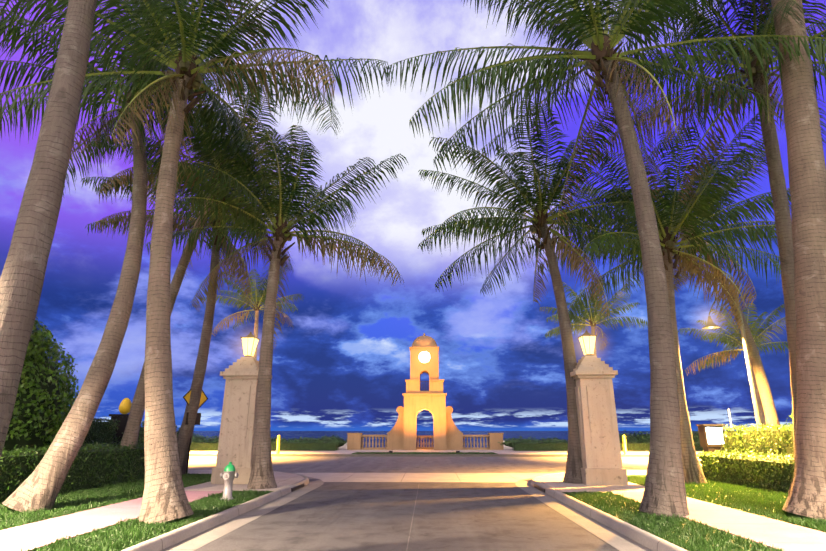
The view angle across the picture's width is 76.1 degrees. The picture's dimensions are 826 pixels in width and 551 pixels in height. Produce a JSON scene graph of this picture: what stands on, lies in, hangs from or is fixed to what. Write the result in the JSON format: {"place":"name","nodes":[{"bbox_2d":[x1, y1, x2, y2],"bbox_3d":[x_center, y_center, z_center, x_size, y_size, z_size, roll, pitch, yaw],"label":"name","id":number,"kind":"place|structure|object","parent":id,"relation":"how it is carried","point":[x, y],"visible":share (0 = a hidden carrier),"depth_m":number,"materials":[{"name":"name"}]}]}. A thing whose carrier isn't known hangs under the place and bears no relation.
{"place":"outdoors","nodes":[
{"label":"outdoors","id":0,"kind":"place"},
{"bbox_2d":[0,491,221,550],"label":"sidewalk","id":1,"kind":"structure","parent":0,"point":[40,534],"depth_m":8.22,"materials":[{"name":"white concrete"}]},
{"bbox_2d":[0,474,264,550],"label":"lawn","id":2,"kind":"structure","parent":0,"point":[97,537],"depth_m":8.58,"materials":[{"name":"green plant"}]},
{"bbox_2d":[3,316,78,452],"bbox_3d":[-12.435,2.818,13.201,5.773,5.046,9.311,0,-16,2],"label":"ficus","id":3,"kind":"object","parent":2,"relation":"on","point":[45,398],"visible":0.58,"depth_m":14.31,"materials":[{"name":"green plant"}]},
{"bbox_2d":[0,0,96,457],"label":"palm trunk","id":4,"kind":"object","parent":2,"relation":"on","point":[22,276],"visible":1,"depth_m":6.63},
{"bbox_2d":[0,0,139,38],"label":"palm fronds","id":5,"kind":"object","parent":4,"relation":"attached to","point":[40,2],"visible":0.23,"depth_m":11.94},
{"bbox_2d":[209,0,268,50],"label":"palm fronds","id":6,"kind":"object","parent":4,"relation":"attached to","point":[253,37],"visible":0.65,"depth_m":11.88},
{"bbox_2d":[0,440,144,502],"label":"hedge","id":7,"kind":"object","parent":2,"relation":"on","point":[92,466],"visible":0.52,"depth_m":13.37,"materials":[{"name":"green plant"}]},
{"bbox_2d":[2,104,146,511],"bbox_3d":[-7.127,-0.215,12.373,1.393,10.614,2.966,3,-17,-11],"label":"palm trunk","id":8,"kind":"object","parent":2,"relation":"on","point":[40,486],"visible":0.88,"depth_m":10.99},
{"bbox_2d":[0,0,252,162],"bbox_3d":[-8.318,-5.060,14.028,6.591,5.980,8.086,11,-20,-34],"label":"palm fronds","id":9,"kind":"object","parent":8,"relation":"attached to","point":[18,46],"visible":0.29,"depth_m":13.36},
{"bbox_2d":[111,89,151,138],"bbox_3d":[-7.915,-4.623,14.927,1.029,1.802,0.984,0,-16,2],"label":"palm crown base","id":10,"kind":"object","parent":8,"relation":"attached to","point":[127,102],"visible":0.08,"depth_m":14.72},
{"bbox_2d":[13,0,251,197],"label":"palm fronds","id":11,"kind":"object","parent":8,"relation":"attached to","point":[39,5],"visible":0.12,"depth_m":15.52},
{"bbox_2d":[81,416,119,448],"bbox_3d":[-11.329,5.606,17.434,2.195,2.009,2.330,0,-16,2],"label":"tall dark hedge","id":12,"kind":"object","parent":2,"relation":"on","point":[100,431],"visible":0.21,"depth_m":17.71,"materials":[{"name":"green plant"}]},
{"bbox_2d":[139,75,193,523],"bbox_3d":[-4.468,-0.255,10.108,1.537,9.321,0.887,0,-16,2],"label":"palm trunk","id":13,"kind":"object","parent":2,"relation":"on","point":[164,498],"visible":0.9,"depth_m":9.49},
{"bbox_2d":[0,0,335,154],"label":"palm fronds","id":14,"kind":"object","parent":13,"relation":"on","point":[113,47],"visible":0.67,"depth_m":10.68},
{"bbox_2d":[159,50,205,113],"bbox_3d":[-5.050,-4.341,11.626,0.916,1.807,0.853,0,-16,2],"label":"palm crown base","id":15,"kind":"object","parent":13,"relation":"attached to","point":[186,68],"visible":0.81,"depth_m":11.46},
{"bbox_2d":[0,0,342,195],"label":"palm fronds","id":16,"kind":"object","parent":15,"relation":"attached to","point":[31,104],"visible":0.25,"depth_m":11.82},
{"bbox_2d":[53,0,394,207],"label":"palm fronds","id":17,"kind":"object","parent":13,"relation":"attached to","point":[116,13],"visible":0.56,"depth_m":11.61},
{"bbox_2d":[183,389,207,472],"bbox_3d":[-7.613,5.237,18.166,0.062,3.050,1.060,-9,-19,28],"label":"warning sign","id":18,"kind":"object","parent":2,"relation":"on","point":[203,399],"visible":0.33,"depth_m":18.24,"materials":[{"name":"metal"}]},
{"bbox_2d":[220,462,238,499],"bbox_3d":[-4.030,4.471,11.492,0.348,0.770,0.347,-13,-21,38],"label":"fire hydrant","id":19,"kind":"object","parent":2,"relation":"on","point":[228,475],"visible":0.9,"depth_m":11.43,"materials":[{"name":"silver metal"}]},
{"bbox_2d":[0,452,825,550],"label":"grass tufts","id":20,"kind":"object","parent":2,"relation":"on","point":[723,490],"visible":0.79,"depth_m":9.44,"materials":[{"name":"green plant"}]},
{"bbox_2d":[120,178,218,448],"bbox_3d":[-7.701,1.344,16.966,2.878,9.989,0.771,-3,-17,10],"label":"palm trunk","id":21,"kind":"object","parent":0,"point":[133,425],"visible":0.4,"depth_m":16.21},
{"bbox_2d":[184,470,303,490],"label":"corner plaza","id":22,"kind":"structure","parent":0,"point":[282,480],"depth_m":14.49,"materials":[{"name":"concrete"}]},
{"bbox_2d":[211,357,271,483],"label":"gate pillar","id":23,"kind":"structure","parent":22,"relation":"on","point":[236,434],"depth_m":15.19,"materials":[{"name":"stone"}]},
{"bbox_2d":[240,332,259,356],"bbox_3d":[-5.044,2.127,16.296,0.460,0.820,0.460,0,-16,2],"label":"lantern","id":24,"kind":"object","parent":23,"relation":"on","point":[250,340],"depth_m":16.14,"materials":[{"name":"white glass"}]},
{"bbox_2d":[247,237,282,488],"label":"palm trunk","id":25,"kind":"object","parent":22,"relation":"on","point":[262,475],"visible":0.94,"depth_m":14.29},
{"bbox_2d":[129,149,404,348],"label":"palm fronds","id":26,"kind":"object","parent":25,"relation":"attached to","point":[207,188],"visible":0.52,"depth_m":15.06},
{"bbox_2d":[263,214,295,266],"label":"palm","id":27,"kind":"object","parent":25,"relation":"attached to","point":[278,233],"visible":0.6,"depth_m":15.74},
{"bbox_2d":[144,125,376,261],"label":"palm fronds","id":28,"kind":"object","parent":27,"relation":"attached to","point":[250,231],"visible":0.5,"depth_m":15.66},
{"bbox_2d":[190,115,408,311],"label":"palm fronds","id":29,"kind":"object","parent":27,"relation":"attached to","point":[273,211],"visible":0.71,"depth_m":15.55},
{"bbox_2d":[0,0,825,430],"label":"sky","id":30,"kind":"structure","parent":0,"point":[343,363],"materials":[{"name":"blue"}]},
{"bbox_2d":[239,482,605,492],"bbox_3d":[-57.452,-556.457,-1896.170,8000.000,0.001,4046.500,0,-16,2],"label":"ground","id":31,"kind":"structure","parent":0,"point":[510,482],"depth_m":14.04,"materials":[{"name":"grey concrete"}]},
{"bbox_2d":[113,421,179,444],"bbox_3d":[-10.136,6.357,19.709,3.776,1.980,2.254,-11,-20,32],"label":"round bush","id":32,"kind":"object","parent":31,"relation":"on","point":[141,435],"visible":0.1,"depth_m":18.83,"materials":[{"name":"green plant"}]},
{"bbox_2d":[177,233,219,474],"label":"palm trunk","id":33,"kind":"object","parent":31,"relation":"on","point":[185,434],"visible":0.75,"depth_m":18.46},
{"bbox_2d":[81,160,264,294],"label":"palm fronds","id":34,"kind":"object","parent":33,"relation":"attached to","point":[177,194],"visible":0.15,"depth_m":19.13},
{"bbox_2d":[85,134,283,245],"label":"palm fronds","id":35,"kind":"object","parent":33,"relation":"attached to","point":[104,222],"visible":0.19,"depth_m":18.27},
{"bbox_2d":[84,81,273,279],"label":"palm fronds","id":36,"kind":"object","parent":35,"relation":"attached to","point":[189,142],"visible":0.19,"depth_m":17.11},
{"bbox_2d":[95,73,320,209],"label":"palm fronds","id":37,"kind":"object","parent":35,"relation":"attached to","point":[116,181],"visible":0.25,"depth_m":17.19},
{"bbox_2d":[203,218,228,251],"bbox_3d":[-7.394,-1.725,19.805,0.998,1.809,0.925,0,-16,2],"label":"palm crown base","id":38,"kind":"object","parent":35,"relation":"attached to","point":[215,241],"visible":0.12,"depth_m":19.52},
{"bbox_2d":[209,156,234,202],"bbox_3d":[-6.434,-3.260,17.823,0.818,1.782,0.996,-13,-21,37],"label":"palm crown base","id":39,"kind":"object","parent":35,"relation":"attached to","point":[218,180],"visible":0.1,"depth_m":17.59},
{"bbox_2d":[130,72,331,265],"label":"palm fronds","id":40,"kind":"object","parent":35,"relation":"attached to","point":[231,104],"visible":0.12,"depth_m":17.10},
{"bbox_2d":[145,114,293,310],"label":"palm fronds","id":41,"kind":"object","parent":33,"relation":"attached to","point":[242,278],"visible":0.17,"depth_m":19.20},
{"bbox_2d":[121,469,308,550],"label":"kerb","id":42,"kind":"structure","parent":31,"relation":"on","point":[166,540],"depth_m":8.71,"materials":[{"name":"concrete"}]},
{"bbox_2d":[160,477,323,550],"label":"gutter","id":43,"kind":"object","parent":31,"relation":"on","point":[197,541],"visible":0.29,"depth_m":9.24,"materials":[{"name":"concrete"}]},
{"bbox_2d":[194,482,618,550],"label":"road","id":44,"kind":"structure","parent":31,"relation":"on","point":[447,516],"depth_m":9.17,"materials":[{"name":"grey asphalt"}]},
{"bbox_2d":[406,482,419,550],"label":"road centre seam","id":45,"kind":"object","parent":44,"relation":"on","point":[412,521],"visible":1,"depth_m":9.15,"materials":[{"name":"asphalt"}]},
{"bbox_2d":[291,479,544,492],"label":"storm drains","id":46,"kind":"object","parent":31,"relation":"on","point":[302,485],"visible":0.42,"depth_m":14.53,"materials":[{"name":"concrete"}]},
{"bbox_2d":[297,473,548,481],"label":"crosswalk","id":47,"kind":"structure","parent":31,"relation":"on","point":[420,477],"depth_m":18.19,"materials":[{"name":"beige concrete"}]},
{"bbox_2d":[189,454,697,456],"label":"kerb","id":48,"kind":"structure","parent":31,"relation":"on","point":[462,455],"depth_m":32.93,"materials":[{"name":"concrete"}]},
{"bbox_2d":[515,478,652,550],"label":"gutter","id":49,"kind":"object","parent":31,"relation":"on","point":[614,538],"visible":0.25,"depth_m":9.24,"materials":[{"name":"concrete"}]},
{"bbox_2d":[531,470,687,550],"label":"kerb","id":50,"kind":"structure","parent":31,"relation":"on","point":[645,538],"depth_m":8.68,"materials":[{"name":"concrete"}]},
{"bbox_2d":[694,239,779,430],"bbox_3d":[11.755,2.539,18.954,2.967,8.805,0.756,8,-18,-26],"label":"palm trunk","id":51,"kind":"object","parent":31,"relation":"on","point":[768,405],"visible":0.4,"depth_m":18.74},
{"bbox_2d":[681,223,702,257],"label":"palm crown","id":52,"kind":"object","parent":51,"relation":"attached to","point":[692,235],"visible":0.06,"depth_m":19.57},
{"bbox_2d":[640,132,790,294],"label":"palm fronds","id":53,"kind":"object","parent":52,"relation":"attached to","point":[677,282],"visible":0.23,"depth_m":18.85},
{"bbox_2d":[338,440,513,448],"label":"sea wall","id":54,"kind":"structure","parent":0,"point":[344,446],"depth_m":43.60,"materials":[{"name":"white paint"}]},
{"bbox_2d":[176,431,697,447],"bbox_3d":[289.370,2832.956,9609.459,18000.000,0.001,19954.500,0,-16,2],"label":"sea","id":55,"kind":"structure","parent":0,"point":[539,435],"depth_m":679.62,"materials":[{"name":"liquid"}]},
{"bbox_2d":[188,456,701,472],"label":"road","id":56,"kind":"structure","parent":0,"point":[306,464],"depth_m":25.24,"materials":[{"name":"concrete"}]},
{"bbox_2d":[190,449,703,453],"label":"promenade paving","id":57,"kind":"structure","parent":0,"point":[504,451],"depth_m":37.62,"materials":[{"name":"concrete"}]},
{"bbox_2d":[252,311,258,359],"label":"palm trunk","id":58,"kind":"object","parent":57,"relation":"on","point":[256,326],"visible":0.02,"depth_m":40.54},
{"bbox_2d":[203,275,279,310],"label":"palm fronds","id":59,"kind":"object","parent":58,"relation":"attached to","point":[240,303],"visible":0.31,"depth_m":40.67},
{"bbox_2d":[212,268,304,335],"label":"palm fronds","id":60,"kind":"object","parent":58,"relation":"attached to","point":[246,315],"visible":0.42,"depth_m":41.09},
{"bbox_2d":[222,272,297,326],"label":"palm fronds","id":61,"kind":"object","parent":58,"relation":"attached to","point":[260,298],"visible":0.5,"depth_m":40.69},
{"bbox_2d":[190,440,338,450],"bbox_3d":[-22.368,12.909,40.128,33.545,0.837,1.320,0,-16,2],"label":"hedge","id":62,"kind":"object","parent":57,"relation":"on","point":[284,446],"visible":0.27,"depth_m":39.35,"materials":[{"name":"green plant"}]},
{"bbox_2d":[347,333,503,449],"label":"clock tower","id":63,"kind":"structure","parent":57,"relation":"on","point":[402,434],"depth_m":41.14,"materials":[{"name":"beige stone"}]},
{"bbox_2d":[419,351,429,362],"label":"clock faces","id":64,"kind":"object","parent":63,"relation":"attached to","point":[426,359],"depth_m":42.30,"materials":[{"name":"white"}]},
{"bbox_2d":[420,353,428,390],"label":"tower ironwork","id":65,"kind":"object","parent":63,"relation":"attached to","point":[425,382],"visible":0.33,"depth_m":41.76,"materials":[{"name":"metal"}]},
{"bbox_2d":[177,429,699,446],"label":"sea grapes","id":66,"kind":"object","parent":57,"relation":"on","point":[641,437],"visible":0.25,"depth_m":40.91,"materials":[{"name":"green plant"}]},
{"bbox_2d":[276,435,626,453],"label":"bollards","id":67,"kind":"object","parent":57,"relation":"on","point":[623,441],"visible":1,"depth_m":33.57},
{"bbox_2d":[591,326,596,355],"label":"palm trunk","id":68,"kind":"object","parent":57,"relation":"on","point":[593,333],"depth_m":39.66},
{"bbox_2d":[540,292,606,328],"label":"palm fronds","id":69,"kind":"object","parent":68,"relation":"attached to","point":[556,315],"visible":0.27,"depth_m":39.91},
{"bbox_2d":[545,284,639,338],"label":"palm fronds","id":70,"kind":"object","parent":68,"relation":"attached to","point":[554,331],"visible":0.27,"depth_m":39.71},
{"bbox_2d":[562,282,646,349],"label":"palm fronds","id":71,"kind":"object","parent":68,"relation":"attached to","point":[604,322],"visible":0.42,"depth_m":39.35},
{"bbox_2d":[511,440,724,450],"bbox_3d":[24.129,12.522,38.837,33.590,0.834,1.327,0,-16,2],"label":"hedge","id":72,"kind":"object","parent":57,"relation":"on","point":[560,446],"visible":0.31,"depth_m":38.77,"materials":[{"name":"green plant"}]},
{"bbox_2d":[751,365,766,430],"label":"palm trunk","id":73,"kind":"object","parent":57,"relation":"on","point":[762,415],"visible":0.19,"depth_m":33.08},
{"bbox_2d":[685,303,784,375],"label":"palm fronds","id":74,"kind":"object","parent":73,"relation":"attached to","point":[724,355],"visible":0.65,"depth_m":34.20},
{"bbox_2d":[711,306,787,377],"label":"palm fronds","id":75,"kind":"object","parent":73,"relation":"attached to","point":[737,333],"visible":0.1,"depth_m":34.10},
{"bbox_2d":[435,98,696,317],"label":"palm fronds","id":76,"kind":"object","parent":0,"point":[494,250],"visible":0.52,"depth_m":17.07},
{"bbox_2d":[536,471,646,491],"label":"corner plaza","id":77,"kind":"structure","parent":0,"point":[554,481],"depth_m":13.97,"materials":[{"name":"concrete"}]},
{"bbox_2d":[539,223,582,483],"bbox_3d":[4.624,2.032,16.278,0.911,8.264,0.800,-12,-20,34],"label":"palm trunk","id":78,"kind":"object","parent":77,"relation":"on","point":[574,465],"visible":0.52,"depth_m":15.90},
{"bbox_2d":[418,137,657,303],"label":"palm fronds","id":79,"kind":"object","parent":78,"relation":"attached to","point":[523,210],"visible":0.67,"depth_m":16.75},
{"bbox_2d":[527,206,558,248],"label":"palm crown","id":80,"kind":"object","parent":78,"relation":"attached to","point":[541,222],"visible":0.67,"depth_m":17.20},
{"bbox_2d":[418,104,615,288],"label":"palm fronds","id":81,"kind":"object","parent":80,"relation":"attached to","point":[491,221],"visible":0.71,"depth_m":16.94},
{"bbox_2d":[570,356,627,484],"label":"gate pillar","id":82,"kind":"structure","parent":77,"relation":"on","point":[592,376],"depth_m":14.89,"materials":[{"name":"stone"}]},
{"bbox_2d":[578,329,596,355],"bbox_3d":[5.301,2.042,16.009,0.460,0.820,0.460,0,-16,2],"label":"lantern","id":83,"kind":"object","parent":82,"relation":"on","point":[587,339],"depth_m":15.85,"materials":[{"name":"glass"}]},
{"bbox_2d":[530,127,766,308],"bbox_3d":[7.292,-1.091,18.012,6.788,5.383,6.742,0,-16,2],"label":"palm fronds","id":84,"kind":"object","parent":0,"point":[595,250],"visible":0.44,"depth_m":16.33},
{"bbox_2d":[547,156,780,331],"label":"palm fronds","id":85,"kind":"object","parent":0,"point":[748,232],"visible":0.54,"depth_m":16.20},
{"bbox_2d":[574,162,777,284],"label":"palm fronds","id":86,"kind":"object","parent":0,"point":[734,225],"visible":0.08,"depth_m":18.46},
{"bbox_2d":[564,475,822,550],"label":"lawn","id":87,"kind":"structure","parent":0,"point":[617,516],"depth_m":8.87,"materials":[{"name":"green plant"}]},
{"bbox_2d":[599,56,688,517],"bbox_3d":[4.592,-0.441,10.815,1.001,10.002,0.863,0,-16,2],"label":"palm trunk","id":88,"kind":"object","parent":87,"relation":"on","point":[664,493],"visible":0.96,"depth_m":10.10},
{"bbox_2d":[409,0,721,173],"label":"palm fronds","id":89,"kind":"object","parent":88,"relation":"attached to","point":[550,92],"visible":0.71,"depth_m":12.14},
{"bbox_2d":[381,0,825,102],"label":"palm fronds","id":90,"kind":"object","parent":88,"relation":"attached to","point":[819,50],"visible":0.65,"depth_m":11.74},
{"bbox_2d":[579,30,629,94],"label":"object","id":91,"kind":"object","parent":88,"relation":"attached to","point":[592,65],"visible":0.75,"depth_m":12.04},
{"bbox_2d":[461,0,782,227],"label":"palm fronds","id":92,"kind":"object","parent":88,"relation":"attached to","point":[577,9],"visible":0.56,"depth_m":12.77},
{"bbox_2d":[662,249,706,483],"bbox_3d":[7.934,2.425,16.037,0.834,7.333,0.823,0,-16,2],"label":"palm trunk","id":93,"kind":"object","parent":87,"relation":"on","point":[692,471],"visible":0.48,"depth_m":15.34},
{"bbox_2d":[659,226,682,277],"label":"palm crown","id":94,"kind":"object","parent":93,"relation":"attached to","point":[669,245],"visible":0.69,"depth_m":16.75},
{"bbox_2d":[568,112,790,329],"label":"palm fronds","id":95,"kind":"object","parent":94,"relation":"attached to","point":[740,208],"visible":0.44,"depth_m":16.32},
{"bbox_2d":[702,284,761,430],"bbox_3d":[10.232,3.197,16.876,1.450,6.225,0.560,0,-16,2],"label":"street lamp","id":96,"kind":"object","parent":87,"relation":"on","point":[710,324],"visible":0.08,"depth_m":17.00,"materials":[{"name":"metal"}]},
{"bbox_2d":[698,449,794,493],"bbox_3d":[9.346,4.606,12.161,1.504,0.971,9.227,0,-16,2],"label":"hedge","id":97,"kind":"object","parent":87,"relation":"on","point":[772,471],"visible":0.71,"depth_m":13.99,"materials":[{"name":"green plant"}]},
{"bbox_2d":[718,423,793,458],"bbox_3d":[11.246,4.247,12.283,2.710,1.720,11.121,0,-16,2],"label":"tall hedge","id":98,"kind":"object","parent":87,"relation":"on","point":[741,439],"visible":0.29,"depth_m":15.63,"materials":[{"name":"green plant"}]},
{"bbox_2d":[753,73,796,493],"bbox_3d":[9.215,-0.237,13.293,0.821,10.971,1.514,8,-18,-24],"label":"palm trunk","id":99,"kind":"object","parent":87,"relation":"on","point":[783,221],"visible":0.44,"depth_m":13.19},
{"bbox_2d":[737,48,779,101],"bbox_3d":[9.262,-5.392,14.111,0.934,1.787,0.979,0,-16,2],"label":"palm crown boss","id":100,"kind":"object","parent":99,"relation":"attached to","point":[755,69],"visible":0.5,"depth_m":13.93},
{"bbox_2d":[581,0,825,206],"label":"palm fronds","id":101,"kind":"object","parent":100,"relation":"attached to","point":[729,119],"visible":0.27,"depth_m":14.33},
{"bbox_2d":[594,0,825,144],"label":"palm fronds","id":102,"kind":"object","parent":100,"relation":"attached to","point":[765,31],"visible":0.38,"depth_m":14.15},
{"bbox_2d":[771,0,825,519],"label":"palm trunk","id":103,"kind":"object","parent":87,"relation":"on","point":[806,497],"visible":0.98,"depth_m":10.02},
{"bbox_2d":[601,1,691,28],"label":"palm fronds","id":104,"kind":"object","parent":103,"relation":"attached to","point":[636,9],"visible":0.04,"depth_m":16.07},
{"bbox_2d":[596,0,759,99],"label":"palm fronds","id":105,"kind":"object","parent":103,"relation":"attached to","point":[721,6],"visible":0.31,"depth_m":14.08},
{"bbox_2d":[589,0,825,168],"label":"palm fronds","id":106,"kind":"object","parent":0,"point":[754,29],"visible":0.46,"depth_m":15.07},
{"bbox_2d":[696,409,731,455],"bbox_3d":[10.963,5.923,18.951,1.152,2.165,0.560,0,-16,2],"label":"sign","id":107,"kind":"object","parent":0,"point":[709,438],"visible":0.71,"depth_m":18.82,"materials":[{"name":"metal"}]},
{"bbox_2d":[613,492,825,550],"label":"sidewalk","id":108,"kind":"structure","parent":0,"point":[777,534],"depth_m":8.13,"materials":[{"name":"white concrete"}]},
{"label":"ocean boulevard sidewalk","id":109,"kind":"object","parent":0,"visible":0},
{"bbox_2d":[109,398,131,443],"bbox_3d":[-10.635,5.786,19.246,0.720,2.595,0.720,0,-16,2],"label":"gate post egg finial","id":110,"kind":"object","parent":109,"relation":"on","point":[124,408],"visible":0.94,"depth_m":19.10,"materials":[{"name":"metal"}]},
{"bbox_3d":[8.239,-7.676,11.977,1.237,1.811,1.174,0,-16,2],"label":"palm crown boss","id":111,"kind":"object","parent":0,"visible":0},
{"bbox_2d":[722,0,824,114],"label":"palm fronds","id":112,"kind":"object","parent":111,"relation":"attached to","point":[766,8],"visible":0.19,"depth_m":13.88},
{"bbox_3d":[21.685,4.490,34.296,0.510,0.950,0.485,0,-16,2],"label":"palm crown boss","id":113,"kind":"object","parent":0,"visible":0},
{"bbox_2d":[678,312,767,351],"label":"palm fronds","id":114,"kind":"object","parent":113,"relation":"attached to","point":[722,339],"visible":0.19,"depth_m":34.39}
]}

